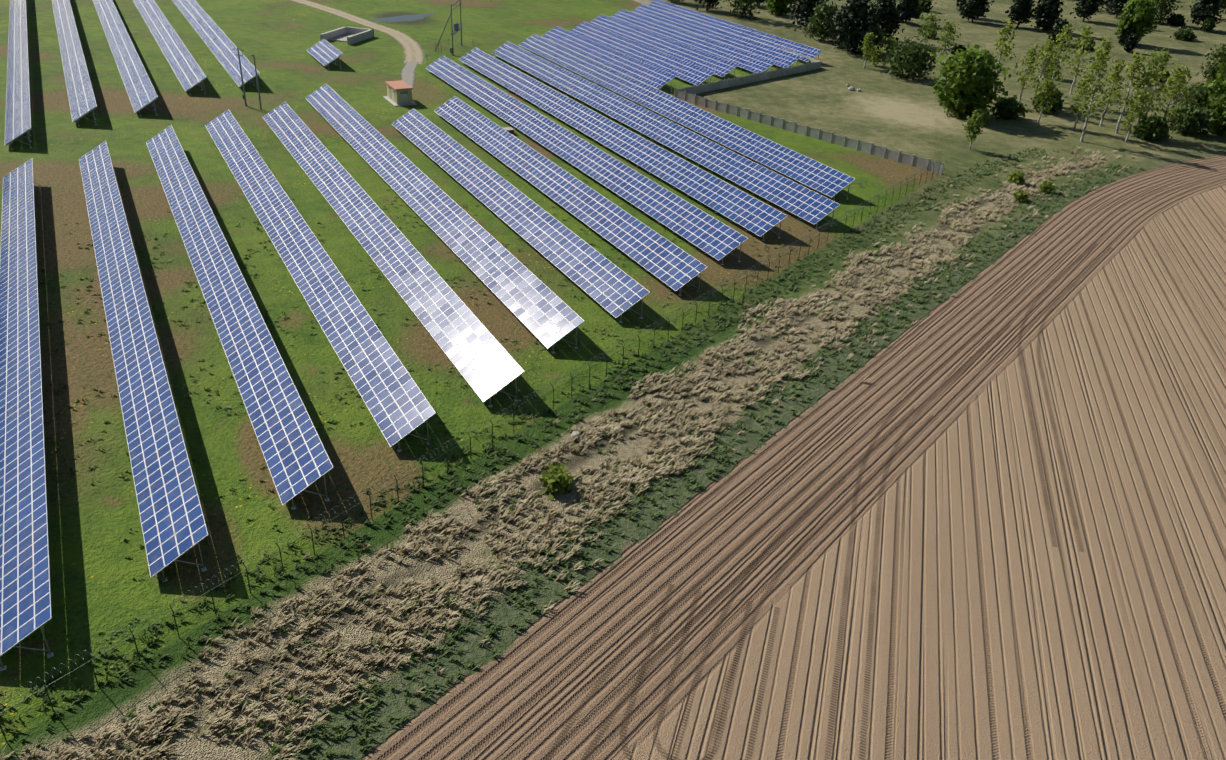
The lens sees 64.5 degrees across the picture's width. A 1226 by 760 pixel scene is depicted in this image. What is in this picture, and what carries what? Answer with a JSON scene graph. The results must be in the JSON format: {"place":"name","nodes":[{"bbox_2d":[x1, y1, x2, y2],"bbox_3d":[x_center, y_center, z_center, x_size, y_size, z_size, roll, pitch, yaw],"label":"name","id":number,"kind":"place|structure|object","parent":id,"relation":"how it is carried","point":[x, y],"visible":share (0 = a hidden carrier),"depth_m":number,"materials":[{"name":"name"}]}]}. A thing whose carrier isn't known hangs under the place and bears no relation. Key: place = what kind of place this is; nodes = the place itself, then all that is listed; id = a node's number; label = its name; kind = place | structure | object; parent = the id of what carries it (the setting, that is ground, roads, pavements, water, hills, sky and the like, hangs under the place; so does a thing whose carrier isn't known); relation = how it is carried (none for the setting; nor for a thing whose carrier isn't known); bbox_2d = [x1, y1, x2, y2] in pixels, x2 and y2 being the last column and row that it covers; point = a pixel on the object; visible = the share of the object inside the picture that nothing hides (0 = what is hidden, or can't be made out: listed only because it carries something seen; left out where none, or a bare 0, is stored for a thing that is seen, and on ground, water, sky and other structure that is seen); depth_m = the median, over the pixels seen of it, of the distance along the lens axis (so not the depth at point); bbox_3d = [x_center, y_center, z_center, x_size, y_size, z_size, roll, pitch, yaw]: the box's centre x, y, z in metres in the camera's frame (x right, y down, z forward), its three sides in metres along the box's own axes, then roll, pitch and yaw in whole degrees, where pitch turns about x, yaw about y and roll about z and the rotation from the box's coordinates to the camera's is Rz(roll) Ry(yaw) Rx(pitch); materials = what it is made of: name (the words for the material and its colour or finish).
{"place":"outdoors","nodes":[
{"label":"outdoors","id":0,"kind":"place"},
{"bbox_2d":[291,0,424,63],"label":"dirt track","id":1,"kind":"structure","parent":0,"point":[412,52],"depth_m":226.53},
{"bbox_2d":[369,14,434,21],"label":"pond water","id":2,"kind":"structure","parent":0,"point":[405,18],"depth_m":242.27,"materials":[{"name":"grey liquid"}]},
{"bbox_2d":[401,61,417,92],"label":"gravel path","id":3,"kind":"structure","parent":0,"point":[407,73],"depth_m":190.19,"materials":[{"name":"beige gravel"}]},
{"bbox_2d":[0,0,1225,759],"bbox_3d":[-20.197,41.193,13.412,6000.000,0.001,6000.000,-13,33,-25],"label":"ground","id":4,"kind":"structure","parent":0,"point":[1002,628],"depth_m":78.31,"materials":[{"name":"brown soil"}]},
{"bbox_2d":[4,0,31,149],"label":"solar row","id":5,"kind":"object","parent":4,"relation":"on","point":[18,118],"visible":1,"depth_m":166.43,"materials":[{"name":"blue glass"}]},
{"bbox_2d":[0,158,52,670],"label":"solar row","id":6,"kind":"object","parent":4,"relation":"on","point":[25,601],"visible":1,"depth_m":72.89,"materials":[{"name":"blue glass"}]},
{"bbox_2d":[52,0,96,125],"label":"solar row","id":7,"kind":"object","parent":4,"relation":"on","point":[81,98],"visible":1,"depth_m":177.06,"materials":[{"name":"blue glass"}]},
{"bbox_2d":[93,0,157,116],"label":"solar row","id":8,"kind":"object","parent":4,"relation":"on","point":[134,76],"visible":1,"depth_m":182.94,"materials":[{"name":"blue glass"}]},
{"bbox_2d":[79,141,207,581],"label":"solar row","id":9,"kind":"object","parent":4,"relation":"on","point":[173,524],"visible":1,"depth_m":79.26,"materials":[{"name":"blue glass"}]},
{"bbox_2d":[133,0,205,94],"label":"solar row","id":10,"kind":"object","parent":4,"relation":"on","point":[169,41],"visible":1,"depth_m":193.90,"materials":[{"name":"blue glass"}]},
{"bbox_2d":[172,0,258,89],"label":"solar row","id":11,"kind":"object","parent":4,"relation":"on","point":[225,55],"visible":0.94,"depth_m":199.19,"materials":[{"name":"blue glass"}]},
{"bbox_2d":[146,125,333,509],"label":"solar row","id":12,"kind":"object","parent":4,"relation":"on","point":[265,411],"visible":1,"depth_m":87.42,"materials":[{"name":"blue glass"}]},
{"bbox_2d":[233,47,261,109],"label":"utility poles","id":13,"kind":"object","parent":4,"relation":"on","point":[244,96],"visible":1,"depth_m":161.07,"materials":[{"name":"concrete"}]},
{"bbox_2d":[205,109,435,451],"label":"solar row","id":14,"kind":"object","parent":4,"relation":"on","point":[349,307],"visible":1,"depth_m":95.62,"materials":[{"name":"blue glass"}]},
{"bbox_2d":[306,39,342,69],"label":"solar table","id":15,"kind":"object","parent":4,"relation":"on","point":[321,54],"visible":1,"depth_m":194.93,"materials":[{"name":"blue glass"}]},
{"bbox_2d":[320,26,373,44],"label":"concrete bunker","id":16,"kind":"object","parent":4,"relation":"on","point":[350,35],"visible":0.96,"depth_m":216.99},
{"bbox_2d":[263,102,524,406],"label":"solar row","id":17,"kind":"object","parent":4,"relation":"on","point":[382,225],"visible":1,"depth_m":102.71,"materials":[{"name":"blue glass"}]},
{"bbox_2d":[383,80,416,106],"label":"transformer kiosk","id":18,"kind":"object","parent":4,"relation":"on","point":[399,93],"visible":1,"depth_m":168.88,"materials":[{"name":"beige"}]},
{"bbox_2d":[306,84,583,353],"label":"solar row","id":19,"kind":"object","parent":4,"relation":"on","point":[493,271],"visible":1,"depth_m":113.23,"materials":[{"name":"blue glass"}]},
{"bbox_2d":[435,0,462,54],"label":"utility pole","id":20,"kind":"object","parent":4,"relation":"on","point":[457,27],"visible":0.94,"depth_m":207.57,"materials":[{"name":"metal"}]},
{"bbox_2d":[0,160,940,742],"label":"fence","id":21,"kind":"object","parent":4,"relation":"on","point":[96,684],"visible":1,"depth_m":70.00,"materials":[{"name":"grey metal"}]},
{"bbox_2d":[392,108,649,322],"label":"solar row","id":22,"kind":"object","parent":4,"relation":"on","point":[604,294],"visible":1,"depth_m":116.72,"materials":[{"name":"blue glass"}]},
{"bbox_2d":[535,459,573,499],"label":"ditch shrub","id":23,"kind":"object","parent":4,"relation":"on","point":[557,477],"visible":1,"depth_m":72.23,"materials":[{"name":"green plant"}]},
{"bbox_2d":[434,96,706,295],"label":"solar row","id":24,"kind":"object","parent":4,"relation":"on","point":[599,213],"visible":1,"depth_m":123.89,"materials":[{"name":"blue glass"}]},
{"bbox_2d":[0,146,1143,759],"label":"grass tufts","id":25,"kind":"object","parent":4,"relation":"on","point":[678,462],"visible":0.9,"depth_m":73.63,"materials":[{"name":"beige plant"}]},
{"bbox_2d":[426,56,747,264],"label":"solar row","id":26,"kind":"object","parent":4,"relation":"on","point":[713,237],"visible":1,"depth_m":136.45,"materials":[{"name":"blue glass"}]},
{"bbox_2d":[542,26,675,91],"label":"solar row","id":27,"kind":"object","parent":4,"relation":"on","point":[648,74],"visible":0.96,"depth_m":201.88,"materials":[{"name":"blue glass"}]},
{"bbox_2d":[459,48,786,240],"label":"solar row","id":28,"kind":"object","parent":4,"relation":"on","point":[755,216],"visible":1,"depth_m":144.44,"materials":[{"name":"blue glass"}]},
{"bbox_2d":[570,22,714,84],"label":"solar row","id":29,"kind":"object","parent":4,"relation":"on","point":[685,70],"visible":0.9,"depth_m":206.88,"materials":[{"name":"blue glass"}]},
{"bbox_2d":[589,14,738,79],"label":"solar row","id":30,"kind":"object","parent":4,"relation":"on","point":[719,66],"visible":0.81,"depth_m":215.43,"materials":[{"name":"blue glass"}]},
{"bbox_2d":[492,41,839,228],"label":"solar row","id":31,"kind":"object","parent":4,"relation":"on","point":[805,203],"visible":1,"depth_m":149.98,"materials":[{"name":"blue glass"}]},
{"bbox_2d":[519,34,854,200],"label":"solar row","id":32,"kind":"object","parent":4,"relation":"on","point":[816,175],"visible":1,"depth_m":160.18,"materials":[{"name":"blue glass"}]},
{"bbox_2d":[610,9,775,73],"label":"solar row","id":33,"kind":"object","parent":4,"relation":"on","point":[749,61],"visible":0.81,"depth_m":220.43,"materials":[{"name":"blue glass"}]},
{"bbox_2d":[693,0,721,10],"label":"pine tree","id":34,"kind":"object","parent":4,"relation":"on","point":[710,2],"visible":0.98,"depth_m":271.54,"materials":[{"name":"green plant"}]},
{"bbox_2d":[632,4,800,67],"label":"solar row","id":35,"kind":"object","parent":4,"relation":"on","point":[783,59],"visible":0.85,"depth_m":227.41,"materials":[{"name":"blue glass"}]},
{"bbox_2d":[647,0,821,61],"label":"solar row","id":36,"kind":"object","parent":4,"relation":"on","point":[764,38],"visible":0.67,"depth_m":236.36,"materials":[{"name":"blue glass"}]},
{"bbox_2d":[720,0,765,18],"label":"tree","id":37,"kind":"object","parent":4,"relation":"on","point":[745,10],"visible":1,"depth_m":263.85,"materials":[{"name":"green plant"}]},
{"bbox_2d":[766,0,794,15],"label":"round tree","id":38,"kind":"object","parent":4,"relation":"on","point":[776,7],"visible":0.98,"depth_m":269.20,"materials":[{"name":"green plant"}]},
{"bbox_2d":[634,0,944,173],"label":"fence","id":39,"kind":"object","parent":4,"relation":"on","point":[687,94],"depth_m":169.78,"materials":[{"name":"grey metal"}]},
{"bbox_2d":[785,0,832,32],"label":"tree","id":40,"kind":"object","parent":4,"relation":"on","point":[804,9],"visible":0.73,"depth_m":247.20,"materials":[{"name":"plant"}]},
{"bbox_2d":[805,0,839,41],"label":"tree","id":41,"kind":"object","parent":4,"relation":"on","point":[821,23],"visible":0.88,"depth_m":236.69,"materials":[{"name":"green plant"}]},
{"bbox_2d":[545,243,1110,759],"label":"wheel tracks","id":42,"kind":"object","parent":4,"relation":"on","point":[733,675],"visible":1,"depth_m":62.43,"materials":[{"name":"brown soil"}]},
{"bbox_2d":[823,5,851,48],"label":"pine tree","id":43,"kind":"object","parent":4,"relation":"on","point":[832,27],"visible":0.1,"depth_m":229.64,"materials":[{"name":"plant"}]},
{"bbox_2d":[828,0,881,52],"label":"pine tree","id":44,"kind":"object","parent":4,"relation":"on","point":[855,18],"visible":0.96,"depth_m":223.11,"materials":[{"name":"green plant"}]},
{"bbox_2d":[856,31,878,67],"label":"young tree","id":45,"kind":"object","parent":4,"relation":"on","point":[869,42],"visible":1,"depth_m":210.78,"materials":[{"name":"green plant"}]},
{"bbox_2d":[850,22,886,54],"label":"tree","id":46,"kind":"object","parent":4,"relation":"on","point":[880,36],"visible":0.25,"depth_m":224.19,"materials":[{"name":"green plant"}]},
{"bbox_2d":[868,47,884,65],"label":"scrub","id":47,"kind":"object","parent":4,"relation":"on","point":[878,55],"visible":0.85,"depth_m":214.47,"materials":[{"name":"green plant"}]},
{"bbox_2d":[869,0,904,40],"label":"pine tree","id":48,"kind":"object","parent":4,"relation":"on","point":[888,12],"visible":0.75,"depth_m":238.57,"materials":[{"name":"green plant"}]},
{"bbox_2d":[881,36,899,55],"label":"scrub","id":49,"kind":"object","parent":4,"relation":"on","point":[890,42],"visible":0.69,"depth_m":224.90,"materials":[{"name":"green plant"}]},
{"bbox_2d":[898,0,919,23],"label":"pine tree","id":50,"kind":"object","parent":4,"relation":"on","point":[909,7],"visible":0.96,"depth_m":264.85,"materials":[{"name":"green plant"}]},
{"bbox_2d":[883,36,937,82],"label":"bush","id":51,"kind":"object","parent":4,"relation":"on","point":[920,57],"visible":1,"depth_m":203.15,"materials":[{"name":"green plant"}]},
{"bbox_2d":[918,0,936,11],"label":"scrub","id":52,"kind":"object","parent":4,"relation":"on","point":[925,4],"visible":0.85,"depth_m":287.25,"materials":[{"name":"green plant"}]},
{"bbox_2d":[915,7,942,42],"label":"young tree","id":53,"kind":"object","parent":4,"relation":"on","point":[930,23],"visible":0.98,"depth_m":237.24,"materials":[{"name":"green plant"}]},
{"bbox_2d":[931,19,960,53],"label":"young tree","id":54,"kind":"object","parent":4,"relation":"on","point":[950,29],"visible":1,"depth_m":222.95,"materials":[{"name":"green plant"}]},
{"bbox_2d":[950,44,966,54],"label":"scrub","id":55,"kind":"object","parent":4,"relation":"on","point":[958,46],"visible":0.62,"depth_m":230.19,"materials":[{"name":"green plant"}]},
{"bbox_2d":[930,43,1010,118],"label":"round tree","id":56,"kind":"object","parent":4,"relation":"on","point":[972,76],"visible":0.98,"depth_m":173.84,"materials":[{"name":"green plant"}]},
{"bbox_2d":[962,110,982,149],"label":"young tree","id":57,"kind":"object","parent":4,"relation":"on","point":[974,125],"visible":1,"depth_m":157.30,"materials":[{"name":"green plant"}]},
{"bbox_2d":[960,0,993,21],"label":"pine tree","id":58,"kind":"object","parent":4,"relation":"on","point":[976,6],"visible":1,"depth_m":272.37,"materials":[{"name":"green plant"}]},
{"bbox_2d":[974,107,993,125],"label":"bush","id":59,"kind":"object","parent":4,"relation":"on","point":[984,119],"visible":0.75,"depth_m":172.46,"materials":[{"name":"green plant"}]},
{"bbox_2d":[990,18,1017,85],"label":"birch tree","id":60,"kind":"object","parent":4,"relation":"on","point":[1003,42],"visible":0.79,"depth_m":183.27,"materials":[{"name":"green plant"}]},
{"bbox_2d":[990,95,1028,119],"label":"bush","id":61,"kind":"object","parent":4,"relation":"on","point":[1009,107],"visible":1,"depth_m":177.34,"materials":[{"name":"green plant"}]},
{"bbox_2d":[1006,171,1024,184],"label":"ditch shrub","id":62,"kind":"object","parent":4,"relation":"on","point":[1016,178],"visible":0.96,"depth_m":143.52,"materials":[{"name":"green plant"}]},
{"bbox_2d":[1005,0,1034,27],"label":"pine tree","id":63,"kind":"object","parent":4,"relation":"on","point":[1021,12],"visible":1,"depth_m":267.11,"materials":[{"name":"green plant"}]},
{"bbox_2d":[1013,189,1029,201],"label":"ditch shrub","id":64,"kind":"object","parent":4,"relation":"on","point":[1021,195],"visible":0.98,"depth_m":136.74,"materials":[{"name":"green plant"}]},
{"bbox_2d":[1015,43,1038,99],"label":"birch tree","id":65,"kind":"object","parent":4,"relation":"on","point":[1030,59],"visible":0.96,"depth_m":189.28,"materials":[{"name":"green plant"}]},
{"bbox_2d":[1026,34,1055,104],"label":"birch tree","id":66,"kind":"object","parent":4,"relation":"on","point":[1046,46],"visible":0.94,"depth_m":184.72,"materials":[{"name":"green plant"}]},
{"bbox_2d":[1030,76,1058,121],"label":"young tree","id":67,"kind":"object","parent":4,"relation":"on","point":[1050,86],"visible":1,"depth_m":174.55,"materials":[{"name":"green plant"}]},
{"bbox_2d":[1030,0,1064,30],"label":"pine tree","id":68,"kind":"object","parent":4,"relation":"on","point":[1049,17],"visible":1,"depth_m":263.86,"materials":[{"name":"green plant"}]},
{"bbox_2d":[1038,179,1056,193],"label":"ditch shrub","id":69,"kind":"object","parent":4,"relation":"on","point":[1046,187],"visible":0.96,"depth_m":140.56,"materials":[{"name":"green plant"}]},
{"bbox_2d":[1032,86,1067,113],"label":"bush","id":70,"kind":"object","parent":4,"relation":"on","point":[1059,104],"visible":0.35,"depth_m":182.87,"materials":[{"name":"green plant"}]},
{"bbox_2d":[1038,24,1075,85],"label":"birch tree","id":71,"kind":"object","parent":4,"relation":"on","point":[1062,35],"visible":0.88,"depth_m":188.59,"materials":[{"name":"green plant"}]},
{"bbox_2d":[1047,19,1072,43],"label":"bush","id":72,"kind":"object","parent":4,"relation":"on","point":[1055,31],"visible":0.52,"depth_m":246.86,"materials":[{"name":"green plant"}]},
{"bbox_2d":[1066,25,1096,93],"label":"birch tree","id":73,"kind":"object","parent":4,"relation":"on","point":[1082,42],"visible":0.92,"depth_m":194.76,"materials":[{"name":"green plant"}]},
{"bbox_2d":[1069,72,1094,128],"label":"young tree","id":74,"kind":"object","parent":4,"relation":"on","point":[1075,109],"visible":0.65,"depth_m":171.15,"materials":[{"name":"green plant"}]},
{"bbox_2d":[1073,37,1095,50],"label":"scrub","id":75,"kind":"object","parent":4,"relation":"on","point":[1076,45],"visible":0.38,"depth_m":243.48,"materials":[{"name":"green plant"}]},
{"bbox_2d":[1069,0,1102,20],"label":"pine tree","id":76,"kind":"object","parent":4,"relation":"on","point":[1088,8],"visible":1,"depth_m":282.60,"materials":[{"name":"green plant"}]},
{"bbox_2d":[1077,46,1116,141],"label":"birch tree","id":77,"kind":"object","parent":4,"relation":"on","point":[1098,65],"visible":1,"depth_m":161.93,"materials":[{"name":"green plant"}]},
{"bbox_2d":[1088,37,1116,94],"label":"birch tree","id":78,"kind":"object","parent":4,"relation":"on","point":[1108,44],"visible":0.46,"depth_m":185.07,"materials":[{"name":"green plant"}]},
{"bbox_2d":[1098,59,1128,125],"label":"birch tree","id":79,"kind":"object","parent":4,"relation":"on","point":[1116,78],"visible":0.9,"depth_m":172.72,"materials":[{"name":"green plant"}]},
{"bbox_2d":[1105,0,1128,17],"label":"pine tree","id":80,"kind":"object","parent":4,"relation":"on","point":[1117,6],"visible":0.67,"depth_m":292.56,"materials":[{"name":"green plant"}]},
{"bbox_2d":[1118,28,1131,45],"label":"scrub","id":81,"kind":"object","parent":4,"relation":"on","point":[1126,33],"visible":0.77,"depth_m":250.35,"materials":[{"name":"green plant"}]},
{"bbox_2d":[1107,51,1147,133],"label":"birch tree","id":82,"kind":"object","parent":4,"relation":"on","point":[1131,76],"visible":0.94,"depth_m":168.32,"materials":[{"name":"green plant"}]},
{"bbox_2d":[1124,33,1138,51],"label":"scrub","id":83,"kind":"object","parent":4,"relation":"on","point":[1130,43],"visible":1,"depth_m":242.22,"materials":[{"name":"green plant"}]},
{"bbox_2d":[1121,89,1150,142],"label":"young tree","id":84,"kind":"object","parent":4,"relation":"on","point":[1139,97],"visible":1,"depth_m":164.53,"materials":[{"name":"green plant"}]},
{"bbox_2d":[1115,0,1160,43],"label":"round tree","id":85,"kind":"object","parent":4,"relation":"on","point":[1138,16],"visible":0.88,"depth_m":249.10,"materials":[{"name":"green plant"}]},
{"bbox_2d":[1124,48,1173,127],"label":"birch tree","id":86,"kind":"object","parent":4,"relation":"on","point":[1153,58],"visible":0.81,"depth_m":166.60,"materials":[{"name":"green plant"}]},
{"bbox_2d":[1132,113,1176,141],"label":"bush","id":87,"kind":"object","parent":4,"relation":"on","point":[1155,127],"visible":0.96,"depth_m":167.99,"materials":[{"name":"green plant"}]},
{"bbox_2d":[1144,48,1175,113],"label":"birch tree","id":88,"kind":"object","parent":4,"relation":"on","point":[1166,56],"visible":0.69,"depth_m":178.32,"materials":[{"name":"green plant"}]},
{"bbox_2d":[1153,0,1183,24],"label":"tree","id":89,"kind":"object","parent":4,"relation":"on","point":[1162,5],"visible":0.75,"depth_m":284.60,"materials":[{"name":"green plant"}]},
{"bbox_2d":[1151,64,1189,123],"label":"birch tree","id":90,"kind":"object","parent":4,"relation":"on","point":[1174,89],"visible":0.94,"depth_m":168.44,"materials":[{"name":"green plant"}]},
{"bbox_2d":[1166,13,1187,25],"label":"scrub","id":91,"kind":"object","parent":4,"relation":"on","point":[1177,19],"visible":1,"depth_m":284.75,"materials":[{"name":"green plant"}]},
{"bbox_2d":[1157,65,1198,119],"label":"birch tree","id":92,"kind":"object","parent":4,"relation":"on","point":[1184,94],"visible":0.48,"depth_m":179.59,"materials":[{"name":"green plant"}]},
{"bbox_2d":[1170,27,1196,40],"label":"scrub","id":93,"kind":"object","parent":4,"relation":"on","point":[1182,34],"visible":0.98,"depth_m":262.55,"materials":[{"name":"green plant"}]},
{"bbox_2d":[1170,103,1213,138],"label":"bush","id":94,"kind":"object","parent":4,"relation":"on","point":[1193,119],"visible":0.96,"depth_m":172.51,"materials":[{"name":"green plant"}]},
{"bbox_2d":[1181,82,1217,115],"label":"tree","id":95,"kind":"object","parent":4,"relation":"on","point":[1201,96],"visible":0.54,"depth_m":183.02,"materials":[{"name":"green plant"}]},
{"bbox_2d":[1190,0,1225,29],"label":"pine tree","id":96,"kind":"object","parent":4,"relation":"on","point":[1206,9],"visible":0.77,"depth_m":277.20,"materials":[{"name":"green plant"}]},
{"bbox_2d":[1202,17,1216,32],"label":"scrub","id":97,"kind":"object","parent":4,"relation":"on","point":[1208,24],"visible":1,"depth_m":275.94,"materials":[{"name":"green plant"}]},
{"bbox_2d":[1195,43,1225,82],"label":"tree","id":98,"kind":"object","parent":4,"relation":"on","point":[1219,55],"visible":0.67,"depth_m":214.47,"materials":[{"name":"green plant"}]},
{"bbox_2d":[1201,62,1225,135],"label":"round tree","id":99,"kind":"object","parent":4,"relation":"on","point":[1217,102],"visible":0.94,"depth_m":170.90,"materials":[{"name":"green plant"}]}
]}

